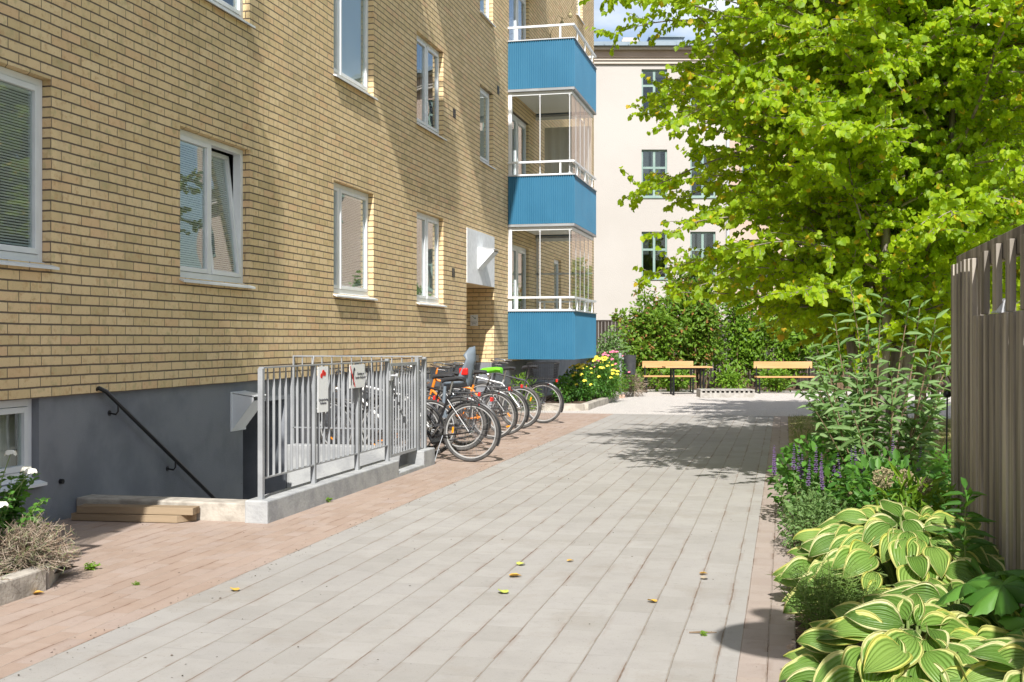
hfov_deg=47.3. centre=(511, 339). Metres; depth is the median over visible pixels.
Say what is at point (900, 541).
hosta plant
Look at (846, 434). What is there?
butterfly bush
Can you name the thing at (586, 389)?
yellow rose bush
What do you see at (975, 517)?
tall lily
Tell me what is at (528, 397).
flowering plant
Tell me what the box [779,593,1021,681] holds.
hosta plant
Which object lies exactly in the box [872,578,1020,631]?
hosta plant
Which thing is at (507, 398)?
bicycle
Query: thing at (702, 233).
window
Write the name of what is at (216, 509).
stairwell kerb
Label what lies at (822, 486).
purple sage
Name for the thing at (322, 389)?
sign
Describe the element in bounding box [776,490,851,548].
grey herb
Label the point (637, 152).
plastered apartment building
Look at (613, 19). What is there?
sky
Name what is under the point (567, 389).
bushy plant
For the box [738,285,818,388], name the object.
hedge shrub
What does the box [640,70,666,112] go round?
window
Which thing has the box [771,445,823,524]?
purple sage
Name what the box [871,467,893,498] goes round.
allium
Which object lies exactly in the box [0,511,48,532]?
young weed
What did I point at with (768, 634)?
edge paving
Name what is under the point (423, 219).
window
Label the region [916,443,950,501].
ground cover
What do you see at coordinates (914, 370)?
hedge shrub
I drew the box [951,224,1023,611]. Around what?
wooden fence
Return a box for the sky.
[594,0,989,40]
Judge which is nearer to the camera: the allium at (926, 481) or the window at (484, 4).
the allium at (926, 481)
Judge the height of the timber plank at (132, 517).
0.055 m
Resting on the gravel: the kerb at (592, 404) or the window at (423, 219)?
the kerb at (592, 404)
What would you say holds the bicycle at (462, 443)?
on the red paving at (70, 608)
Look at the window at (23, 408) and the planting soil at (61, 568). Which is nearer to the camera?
the planting soil at (61, 568)
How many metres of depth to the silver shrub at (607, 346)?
32.31 m
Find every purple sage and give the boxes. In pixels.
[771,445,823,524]
[820,434,921,509]
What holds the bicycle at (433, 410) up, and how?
on the red paving at (70, 608)
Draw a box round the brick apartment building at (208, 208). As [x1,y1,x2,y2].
[0,0,596,522]
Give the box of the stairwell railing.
[258,355,426,499]
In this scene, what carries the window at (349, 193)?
in the brick apartment building at (208, 208)
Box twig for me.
[689,631,716,632]
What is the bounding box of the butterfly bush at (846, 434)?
[785,275,950,504]
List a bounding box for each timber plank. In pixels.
[71,512,195,522]
[77,504,199,514]
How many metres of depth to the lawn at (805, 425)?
17.32 m
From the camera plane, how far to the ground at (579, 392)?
20.49 m
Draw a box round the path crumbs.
[4,446,767,679]
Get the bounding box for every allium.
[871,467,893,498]
[896,469,914,503]
[916,477,932,501]
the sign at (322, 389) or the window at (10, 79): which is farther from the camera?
the sign at (322, 389)
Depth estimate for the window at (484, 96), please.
22.60 m
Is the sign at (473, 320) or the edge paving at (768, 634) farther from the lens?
the sign at (473, 320)
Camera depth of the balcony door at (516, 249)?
25.36 m
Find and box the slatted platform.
[696,389,754,397]
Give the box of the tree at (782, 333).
[677,0,1023,432]
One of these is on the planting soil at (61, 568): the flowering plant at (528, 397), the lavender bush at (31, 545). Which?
the lavender bush at (31, 545)
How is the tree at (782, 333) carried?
on the lawn at (805, 425)
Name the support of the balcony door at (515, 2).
in the brick apartment building at (208, 208)
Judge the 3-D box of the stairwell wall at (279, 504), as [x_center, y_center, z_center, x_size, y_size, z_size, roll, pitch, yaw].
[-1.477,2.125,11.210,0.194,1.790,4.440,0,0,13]
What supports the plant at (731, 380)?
on the gravel
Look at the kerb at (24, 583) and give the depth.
6.46 m
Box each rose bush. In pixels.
[0,450,49,539]
[564,363,598,401]
[581,356,620,398]
[594,350,630,394]
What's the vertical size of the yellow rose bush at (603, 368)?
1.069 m
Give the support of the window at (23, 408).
in the brick apartment building at (208, 208)
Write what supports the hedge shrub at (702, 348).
on the hedge soil at (709, 386)
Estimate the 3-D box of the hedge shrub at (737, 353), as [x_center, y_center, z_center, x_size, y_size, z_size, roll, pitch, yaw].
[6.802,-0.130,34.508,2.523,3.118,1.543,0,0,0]
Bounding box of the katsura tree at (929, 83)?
[578,0,1023,470]
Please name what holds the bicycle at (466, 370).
on the red paving at (70, 608)
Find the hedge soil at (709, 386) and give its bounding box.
[653,383,950,391]
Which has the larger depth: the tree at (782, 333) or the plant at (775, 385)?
the plant at (775, 385)
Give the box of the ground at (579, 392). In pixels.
[16,373,941,464]
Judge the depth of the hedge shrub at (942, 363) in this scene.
33.21 m
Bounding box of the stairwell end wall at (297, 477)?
[287,443,410,487]
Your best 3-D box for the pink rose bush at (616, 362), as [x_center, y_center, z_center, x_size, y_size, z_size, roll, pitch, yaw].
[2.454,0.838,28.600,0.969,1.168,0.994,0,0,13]
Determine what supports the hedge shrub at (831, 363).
on the hedge soil at (709, 386)
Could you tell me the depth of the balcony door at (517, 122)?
25.18 m
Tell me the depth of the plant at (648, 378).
31.82 m
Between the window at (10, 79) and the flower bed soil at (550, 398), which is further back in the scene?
the flower bed soil at (550, 398)
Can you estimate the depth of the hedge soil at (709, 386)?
33.77 m
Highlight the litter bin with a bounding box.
[619,353,635,397]
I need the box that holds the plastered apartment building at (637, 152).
[594,36,1023,373]
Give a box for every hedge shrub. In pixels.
[609,276,702,389]
[660,254,727,388]
[712,285,776,386]
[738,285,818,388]
[797,326,867,388]
[866,348,949,386]
[926,309,1019,387]
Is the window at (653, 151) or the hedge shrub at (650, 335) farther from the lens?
the window at (653, 151)
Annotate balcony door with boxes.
[512,113,525,174]
[512,244,525,308]
[513,0,525,39]
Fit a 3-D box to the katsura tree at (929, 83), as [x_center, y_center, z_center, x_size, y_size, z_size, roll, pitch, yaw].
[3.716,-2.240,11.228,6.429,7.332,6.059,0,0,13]
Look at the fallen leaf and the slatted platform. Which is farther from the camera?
the slatted platform
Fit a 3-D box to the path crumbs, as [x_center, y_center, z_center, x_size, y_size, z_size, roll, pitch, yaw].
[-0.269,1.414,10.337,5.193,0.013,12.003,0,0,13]
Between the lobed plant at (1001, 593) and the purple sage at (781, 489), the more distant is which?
the purple sage at (781, 489)
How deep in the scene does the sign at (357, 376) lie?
11.08 m
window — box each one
[0,66,59,269]
[0,399,46,491]
[179,129,255,288]
[206,0,255,27]
[333,0,377,99]
[333,183,377,300]
[416,35,446,140]
[416,211,446,306]
[480,0,495,27]
[480,87,495,169]
[554,259,557,308]
[576,0,584,24]
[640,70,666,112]
[642,150,666,197]
[642,232,667,279]
[690,150,716,197]
[690,232,714,274]
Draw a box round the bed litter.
[782,489,931,680]
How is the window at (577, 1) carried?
in the brick apartment building at (208, 208)
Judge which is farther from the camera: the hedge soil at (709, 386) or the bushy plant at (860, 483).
the hedge soil at (709, 386)
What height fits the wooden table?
0.736 m
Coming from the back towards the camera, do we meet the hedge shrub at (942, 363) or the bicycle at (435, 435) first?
the hedge shrub at (942, 363)
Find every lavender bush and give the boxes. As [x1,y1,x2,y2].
[0,512,82,577]
[0,556,12,579]
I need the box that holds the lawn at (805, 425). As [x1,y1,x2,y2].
[788,416,950,493]
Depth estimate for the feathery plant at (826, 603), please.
5.54 m
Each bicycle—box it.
[320,367,457,454]
[320,368,443,448]
[362,346,488,450]
[362,367,501,461]
[374,366,490,445]
[399,362,517,439]
[420,361,529,434]
[435,360,540,428]
[467,358,563,423]
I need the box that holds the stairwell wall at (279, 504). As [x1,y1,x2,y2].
[245,447,434,523]
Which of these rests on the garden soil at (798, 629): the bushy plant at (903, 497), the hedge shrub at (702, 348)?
the bushy plant at (903, 497)
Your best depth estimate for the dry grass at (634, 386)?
29.22 m
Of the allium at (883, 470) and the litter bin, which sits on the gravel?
the litter bin
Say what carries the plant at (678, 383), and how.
on the gravel
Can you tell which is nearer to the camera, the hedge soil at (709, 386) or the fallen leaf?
the fallen leaf
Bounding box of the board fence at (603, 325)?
[593,320,950,384]
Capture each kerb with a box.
[0,547,65,605]
[76,494,247,521]
[508,394,618,410]
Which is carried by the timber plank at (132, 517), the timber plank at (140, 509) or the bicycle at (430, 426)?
the timber plank at (140, 509)
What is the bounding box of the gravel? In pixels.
[510,389,950,418]
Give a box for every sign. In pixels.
[317,366,327,412]
[349,364,365,387]
[470,315,477,325]
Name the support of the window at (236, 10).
in the brick apartment building at (208, 208)
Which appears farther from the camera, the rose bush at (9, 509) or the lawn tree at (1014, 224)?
the lawn tree at (1014, 224)
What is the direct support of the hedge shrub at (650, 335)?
on the hedge soil at (709, 386)
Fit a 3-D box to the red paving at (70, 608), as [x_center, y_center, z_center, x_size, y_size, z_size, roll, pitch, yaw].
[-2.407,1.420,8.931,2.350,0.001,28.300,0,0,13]
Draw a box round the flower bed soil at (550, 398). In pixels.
[529,393,603,403]
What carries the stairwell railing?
on the stairwell wall at (279, 504)
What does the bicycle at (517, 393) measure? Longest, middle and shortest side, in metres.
1.771 x 1.101 x 0.623 m
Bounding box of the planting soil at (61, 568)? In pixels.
[0,565,77,575]
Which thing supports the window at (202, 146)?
in the brick apartment building at (208, 208)
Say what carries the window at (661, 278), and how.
in the plastered apartment building at (637, 152)
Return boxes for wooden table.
[662,366,712,394]
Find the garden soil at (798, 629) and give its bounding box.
[792,493,922,662]
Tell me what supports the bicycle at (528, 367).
on the red paving at (70, 608)
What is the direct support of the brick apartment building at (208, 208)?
on the ground at (579, 392)
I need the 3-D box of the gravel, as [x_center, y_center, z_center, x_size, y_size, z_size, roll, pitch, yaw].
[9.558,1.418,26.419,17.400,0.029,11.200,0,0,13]
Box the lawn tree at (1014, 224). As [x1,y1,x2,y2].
[964,45,1023,308]
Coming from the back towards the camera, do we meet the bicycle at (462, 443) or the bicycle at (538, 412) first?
the bicycle at (538, 412)
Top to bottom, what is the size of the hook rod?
0.449 m
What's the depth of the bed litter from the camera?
6.31 m
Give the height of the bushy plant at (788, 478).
0.746 m
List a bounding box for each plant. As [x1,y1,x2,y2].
[507,371,541,409]
[550,374,578,402]
[622,364,658,391]
[649,368,697,391]
[701,361,749,388]
[751,357,796,391]
[766,433,866,518]
[767,552,886,630]
[772,499,1005,612]
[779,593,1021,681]
[825,448,953,514]
[869,461,963,514]
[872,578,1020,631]
[935,569,1023,636]
[949,628,1023,681]
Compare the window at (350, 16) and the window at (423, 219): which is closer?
the window at (350, 16)
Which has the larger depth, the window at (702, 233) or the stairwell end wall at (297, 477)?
the window at (702, 233)
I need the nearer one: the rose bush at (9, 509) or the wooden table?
the rose bush at (9, 509)
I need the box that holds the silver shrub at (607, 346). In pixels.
[587,326,631,374]
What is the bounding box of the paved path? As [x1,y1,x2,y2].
[0,414,773,681]
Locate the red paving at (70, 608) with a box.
[0,412,611,678]
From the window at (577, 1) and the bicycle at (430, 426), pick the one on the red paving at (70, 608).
the bicycle at (430, 426)
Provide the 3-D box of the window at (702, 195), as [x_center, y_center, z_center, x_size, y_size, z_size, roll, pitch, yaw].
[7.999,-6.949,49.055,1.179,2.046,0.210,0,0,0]
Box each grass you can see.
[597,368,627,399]
[622,373,649,396]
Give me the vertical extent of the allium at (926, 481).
0.514 m
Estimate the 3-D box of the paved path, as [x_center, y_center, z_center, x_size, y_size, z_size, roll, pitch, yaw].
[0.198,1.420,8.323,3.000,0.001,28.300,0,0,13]
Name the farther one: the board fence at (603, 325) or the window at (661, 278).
the window at (661, 278)
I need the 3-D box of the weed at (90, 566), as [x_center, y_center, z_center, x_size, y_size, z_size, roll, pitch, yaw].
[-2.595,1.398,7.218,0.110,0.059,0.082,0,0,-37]
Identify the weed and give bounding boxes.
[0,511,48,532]
[84,561,100,569]
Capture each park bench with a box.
[642,361,695,392]
[754,362,814,393]
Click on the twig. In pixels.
(700, 631)
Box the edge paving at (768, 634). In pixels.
[736,416,795,681]
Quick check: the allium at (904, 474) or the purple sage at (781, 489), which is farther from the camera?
the purple sage at (781, 489)
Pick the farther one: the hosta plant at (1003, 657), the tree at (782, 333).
the tree at (782, 333)
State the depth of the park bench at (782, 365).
31.13 m
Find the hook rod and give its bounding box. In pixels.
[943,390,950,452]
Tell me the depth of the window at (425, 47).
18.84 m
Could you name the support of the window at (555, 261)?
in the brick apartment building at (208, 208)
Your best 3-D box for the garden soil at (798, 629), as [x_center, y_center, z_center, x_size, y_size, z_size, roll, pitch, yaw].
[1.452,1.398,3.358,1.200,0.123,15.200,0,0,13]
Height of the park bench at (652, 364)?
0.846 m
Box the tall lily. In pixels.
[936,477,996,574]

